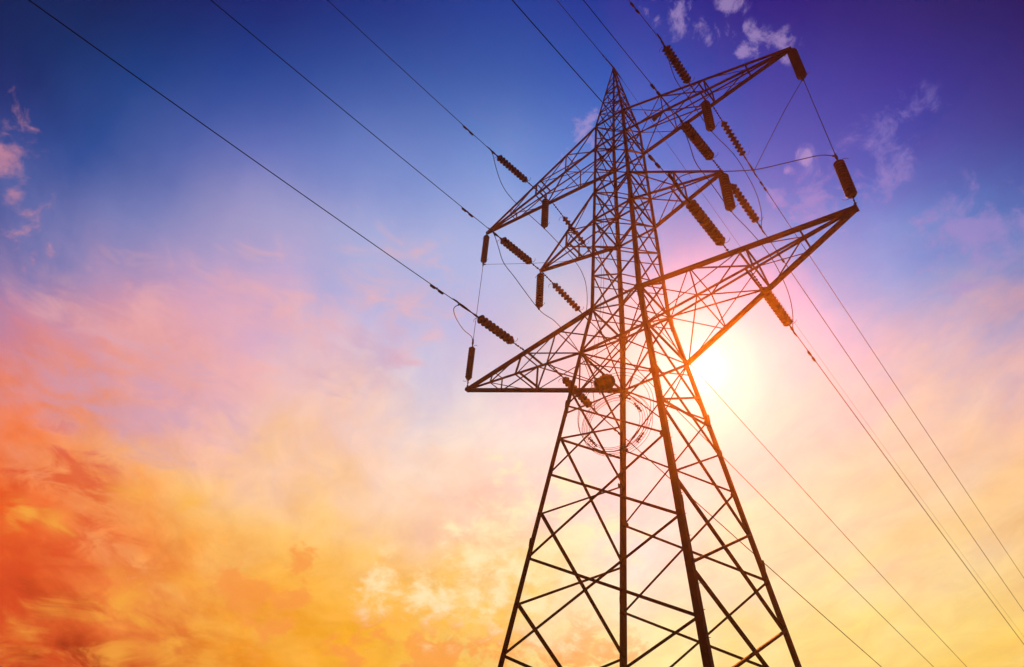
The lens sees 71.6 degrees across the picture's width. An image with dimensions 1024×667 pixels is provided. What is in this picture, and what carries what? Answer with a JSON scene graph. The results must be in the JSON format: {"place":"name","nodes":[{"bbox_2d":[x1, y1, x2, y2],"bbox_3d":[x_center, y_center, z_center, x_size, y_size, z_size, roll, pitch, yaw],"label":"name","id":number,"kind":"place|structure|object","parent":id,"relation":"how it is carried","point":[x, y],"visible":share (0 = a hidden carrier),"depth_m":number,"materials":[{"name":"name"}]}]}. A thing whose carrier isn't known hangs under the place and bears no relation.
{"place":"outdoors","nodes":[
{"label":"outdoors","id":0,"kind":"place"},
{"bbox_2d":[0,0,1023,666],"label":"sky","id":1,"kind":"structure","parent":0,"point":[237,430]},
{"bbox_3d":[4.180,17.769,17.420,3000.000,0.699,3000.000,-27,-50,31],"label":"ground","id":2,"kind":"structure","parent":0,"visible":0},
{"bbox_2d":[465,46,859,666],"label":"transmission tower","id":3,"kind":"structure","parent":2,"relation":"on","point":[843,216],"depth_m":30.95,"materials":[{"name":"metal"}]},
{"bbox_2d":[464,341,474,386],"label":"post insulator","id":4,"kind":"object","parent":3,"relation":"attached to","point":[470,364],"visible":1,"depth_m":40.17,"materials":[{"name":"ceramic"}]},
{"bbox_2d":[453,304,472,340],"bbox_3d":[-2.564,-0.462,37.346,0.510,4.020,7.430,3,-41,2],"label":"jumper loop","id":5,"kind":"object","parent":4,"relation":"attached to","point":[459,323],"visible":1,"depth_m":37.27,"materials":[{"name":"metal"}]},
{"bbox_2d":[481,234,489,264],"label":"suspension insulator","id":6,"kind":"object","parent":3,"relation":"hanging from","point":[486,237],"visible":1,"depth_m":46.42,"materials":[{"name":"ceramic"}]},
{"bbox_2d":[473,264,483,340],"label":"jumper loop","id":7,"kind":"object","parent":6,"relation":"hanging from","point":[478,301],"visible":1,"depth_m":43.53,"materials":[{"name":"metal"}]},
{"bbox_2d":[453,298,525,350],"bbox_3d":[-1.036,-0.350,34.694,0.643,0.662,5.427,-31,-52,33],"label":"strain insulator","id":8,"kind":"object","parent":3,"relation":"attached to","point":[497,331],"visible":1,"depth_m":34.62,"materials":[{"name":"ceramic"}]},
{"bbox_2d":[28,0,455,301],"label":"power line","id":9,"kind":"object","parent":8,"relation":"attached to","point":[434,287],"visible":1,"depth_m":25.69,"materials":[{"name":"metal"}]},
{"bbox_2d":[487,146,538,191],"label":"strain insulator","id":10,"kind":"object","parent":3,"relation":"attached to","point":[512,168],"visible":0.99,"depth_m":42.93,"materials":[{"name":"ceramic"}]},
{"bbox_2d":[327,0,486,146],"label":"power line","id":11,"kind":"object","parent":10,"relation":"attached to","point":[470,132],"visible":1,"depth_m":37.84,"materials":[{"name":"metal"}]},
{"bbox_2d":[492,151,587,309],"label":"jumper loop","id":12,"kind":"object","parent":10,"relation":"hanging from","point":[536,221],"visible":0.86,"depth_m":42.50,"materials":[{"name":"metal"}]},
{"bbox_2d":[488,228,539,270],"bbox_3d":[0.182,-4.622,39.368,0.822,0.463,4.608,-27,-43,31],"label":"strain insulator","id":13,"kind":"object","parent":3,"relation":"attached to","point":[515,250],"visible":0.99,"depth_m":39.20,"materials":[{"name":"ceramic"}]},
{"bbox_2d":[211,0,487,227],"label":"power line","id":14,"kind":"object","parent":13,"relation":"attached to","point":[465,210],"visible":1,"depth_m":31.88,"materials":[{"name":"metal"}]},
{"bbox_2d":[494,233,594,408],"bbox_3d":[1.729,-0.600,38.521,0.171,6.658,9.014,-28,-50,32],"label":"jumper loop","id":15,"kind":"object","parent":13,"relation":"hanging from","point":[541,311],"visible":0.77,"depth_m":38.70,"materials":[{"name":"metal"}]},
{"bbox_2d":[535,271,544,309],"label":"suspension insulator","id":16,"kind":"object","parent":3,"relation":"hanging from","point":[539,304],"visible":1,"depth_m":39.64,"materials":[{"name":"ceramic"}]},
{"bbox_2d":[540,197,549,228],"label":"suspension insulator","id":17,"kind":"object","parent":3,"relation":"hanging from","point":[544,212],"visible":1,"depth_m":43.94,"materials":[{"name":"ceramic"}]},
{"bbox_2d":[542,272,587,319],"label":"strain insulator","id":18,"kind":"object","parent":3,"relation":"attached to","point":[571,302],"visible":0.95,"depth_m":41.93,"materials":[{"name":"ceramic"}]},
{"bbox_2d":[586,317,933,666],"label":"power line","id":19,"kind":"object","parent":18,"relation":"attached to","point":[759,493],"visible":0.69,"depth_m":55.65,"materials":[{"name":"metal"}]},
{"bbox_2d":[553,203,590,252],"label":"strain insulator","id":20,"kind":"object","parent":3,"relation":"attached to","point":[567,221],"visible":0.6,"depth_m":46.07,"materials":[{"name":"ceramic"}]},
{"bbox_2d":[591,252,966,666],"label":"power line","id":21,"kind":"object","parent":20,"relation":"attached to","point":[777,461],"visible":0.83,"depth_m":61.48,"materials":[{"name":"metal"}]},
{"bbox_2d":[550,364,596,412],"bbox_3d":[3.368,3.016,37.940,0.822,0.451,4.665,-27,-58,31],"label":"strain insulator","id":22,"kind":"object","parent":3,"relation":"attached to","point":[580,396],"visible":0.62,"depth_m":37.95,"materials":[{"name":"ceramic"}]},
{"bbox_2d":[597,412,880,666],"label":"power line","id":23,"kind":"object","parent":22,"relation":"attached to","point":[615,430],"visible":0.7,"depth_m":48.06,"materials":[{"name":"metal"}]},
{"bbox_2d":[557,0,613,67],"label":"earth wire","id":24,"kind":"object","parent":3,"relation":"attached to","point":[588,37],"visible":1,"depth_m":46.81,"materials":[{"name":"metal"}]},
{"bbox_2d":[591,118,602,363],"bbox_3d":[4.527,-5.968,37.522,1.097,20.102,0.049,13,-42,-10],"label":"down lead","id":25,"kind":"object","parent":3,"relation":"hanging from","point":[601,275],"visible":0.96,"depth_m":33.43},
{"bbox_2d":[594,120,603,370],"bbox_3d":[4.630,-5.926,37.333,1.090,20.402,0.051,17,-42,-14],"label":"down lead","id":26,"kind":"object","parent":3,"relation":"hanging from","point":[603,252],"visible":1,"depth_m":35.87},
{"bbox_2d":[578,372,653,456],"bbox_3d":[4.406,3.367,30.126,3.245,4.241,0.135,-4,-42,10],"label":"cable coil","id":27,"kind":"object","parent":3,"relation":"attached to","point":[638,438],"visible":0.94,"depth_m":29.78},
{"bbox_2d":[593,373,615,394],"bbox_3d":[4.072,2.230,31.246,0.969,1.057,0.777,1,-41,4],"label":"splice canister","id":28,"kind":"object","parent":27,"relation":"attached to","point":[602,382],"visible":1,"depth_m":31.05,"materials":[{"name":"brown metal"}]},
{"bbox_2d":[657,33,696,93],"bbox_3d":[8.892,-14.425,38.167,0.822,0.511,4.203,-27,-54,31],"label":"strain insulator","id":29,"kind":"object","parent":3,"relation":"attached to","point":[680,69],"visible":1,"depth_m":38.00,"materials":[{"name":"ceramic"}]},
{"bbox_2d":[629,0,660,39],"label":"power line","id":30,"kind":"object","parent":29,"relation":"attached to","point":[633,6],"visible":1,"depth_m":35.45,"materials":[{"name":"metal"}]},
{"bbox_2d":[661,41,761,225],"bbox_3d":[10.761,-10.235,37.513,0.107,7.288,9.428,-28,-51,32],"label":"jumper loop","id":31,"kind":"object","parent":29,"relation":"hanging from","point":[712,132],"visible":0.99,"depth_m":37.33,"materials":[{"name":"metal"}]},
{"bbox_2d":[668,174,729,252],"bbox_3d":[7.687,-4.798,29.074,0.646,0.509,5.221,-30,-52,33],"label":"strain insulator","id":32,"kind":"object","parent":3,"relation":"attached to","point":[704,221],"visible":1,"depth_m":29.08,"materials":[{"name":"ceramic"}]},
{"bbox_2d":[512,0,671,179],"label":"power line","id":33,"kind":"object","parent":32,"relation":"attached to","point":[651,158],"visible":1,"depth_m":24.46,"materials":[{"name":"metal"}]},
{"bbox_2d":[676,113,721,170],"bbox_3d":[8.877,-8.957,33.540,0.821,0.487,4.664,-27,-42,31],"label":"strain insulator","id":34,"kind":"object","parent":3,"relation":"attached to","point":[699,142],"visible":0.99,"depth_m":33.27,"materials":[{"name":"ceramic"}]},
{"bbox_2d":[583,0,677,116],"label":"power line","id":35,"kind":"object","parent":34,"relation":"attached to","point":[654,88],"visible":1,"depth_m":30.10,"materials":[{"name":"metal"}]},
{"bbox_2d":[680,120,793,328],"bbox_3d":[10.752,-4.687,33.117,0.081,6.358,10.210,-27,-50,31],"label":"jumper loop","id":36,"kind":"object","parent":34,"relation":"hanging from","point":[735,216],"visible":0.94,"depth_m":32.89,"materials":[{"name":"metal"}]},
{"bbox_2d":[699,100,716,131],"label":"suspension insulator","id":37,"kind":"object","parent":3,"relation":"hanging from","point":[707,113],"visible":0.98,"depth_m":38.13,"materials":[{"name":"ceramic"}]},
{"bbox_2d":[716,172,737,211],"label":"suspension insulator","id":38,"kind":"object","parent":3,"relation":"hanging from","point":[726,189],"visible":0.96,"depth_m":33.80,"materials":[{"name":"ceramic"}]},
{"bbox_2d":[712,105,757,177],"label":"strain insulator","id":39,"kind":"object","parent":3,"relation":"attached to","point":[736,143],"visible":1,"depth_m":40.66,"materials":[{"name":"ceramic"}]},
{"bbox_2d":[755,173,1023,577],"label":"power line","id":40,"kind":"object","parent":39,"relation":"attached to","point":[761,183],"visible":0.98,"depth_m":51.12,"materials":[{"name":"metal"}]},
{"bbox_2d":[730,182,764,234],"bbox_3d":[11.892,-6.608,36.264,0.619,0.565,4.747,-31,-52,34],"label":"strain insulator","id":41,"kind":"object","parent":3,"relation":"attached to","point":[745,204],"visible":0.85,"depth_m":36.19,"materials":[{"name":"ceramic"}]},
{"bbox_2d":[763,231,1023,610],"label":"power line","id":42,"kind":"object","parent":41,"relation":"attached to","point":[783,261],"visible":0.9,"depth_m":45.73,"materials":[{"name":"metal"}]},
{"bbox_2d":[751,272,796,336],"bbox_3d":[11.957,-1.309,32.370,0.639,0.680,4.787,-31,-52,33],"label":"strain insulator","id":43,"kind":"object","parent":3,"relation":"attached to","point":[777,308],"visible":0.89,"depth_m":32.37,"materials":[{"name":"ceramic"}]},
{"bbox_2d":[794,331,1023,643],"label":"power line","id":44,"kind":"object","parent":43,"relation":"attached to","point":[813,358],"visible":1,"depth_m":39.67,"materials":[{"name":"metal"}]},
{"bbox_2d":[784,48,809,79],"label":"suspension insulator","id":45,"kind":"object","parent":3,"relation":"hanging from","point":[797,63],"visible":1,"depth_m":35.58,"materials":[{"name":"ceramic"}]},
{"bbox_2d":[754,78,802,170],"bbox_3d":[14.287,-11.044,38.392,0.082,2.456,7.320,3,-41,1],"label":"jumper loop","id":46,"kind":"object","parent":45,"relation":"hanging from","point":[776,126],"visible":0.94,"depth_m":38.57,"materials":[{"name":"metal"}]},
{"bbox_2d":[802,78,835,154],"bbox_3d":[14.136,-10.085,32.755,0.137,6.580,0.083,-27,-50,31],"label":"jumper loop","id":47,"kind":"object","parent":45,"relation":"hanging from","point":[819,116],"visible":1,"depth_m":32.61,"materials":[{"name":"metal"}]},
{"bbox_2d":[615,69,1021,633],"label":"earth wire","id":48,"kind":"object","parent":3,"relation":"attached to","point":[791,318],"visible":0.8,"depth_m":63.12,"materials":[{"name":"metal"}]},
{"bbox_2d":[833,155,856,204],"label":"post insulator","id":49,"kind":"object","parent":3,"relation":"attached to","point":[845,179],"visible":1,"depth_m":29.35,"materials":[{"name":"ceramic"}]},
{"bbox_2d":[674,155,834,183],"bbox_3d":[10.158,-6.777,29.229,7.566,3.658,0.082,7,-41,-3],"label":"jumper loop","id":50,"kind":"object","parent":49,"relation":"attached to","point":[754,169],"visible":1,"depth_m":29.12,"materials":[{"name":"metal"}]}
]}

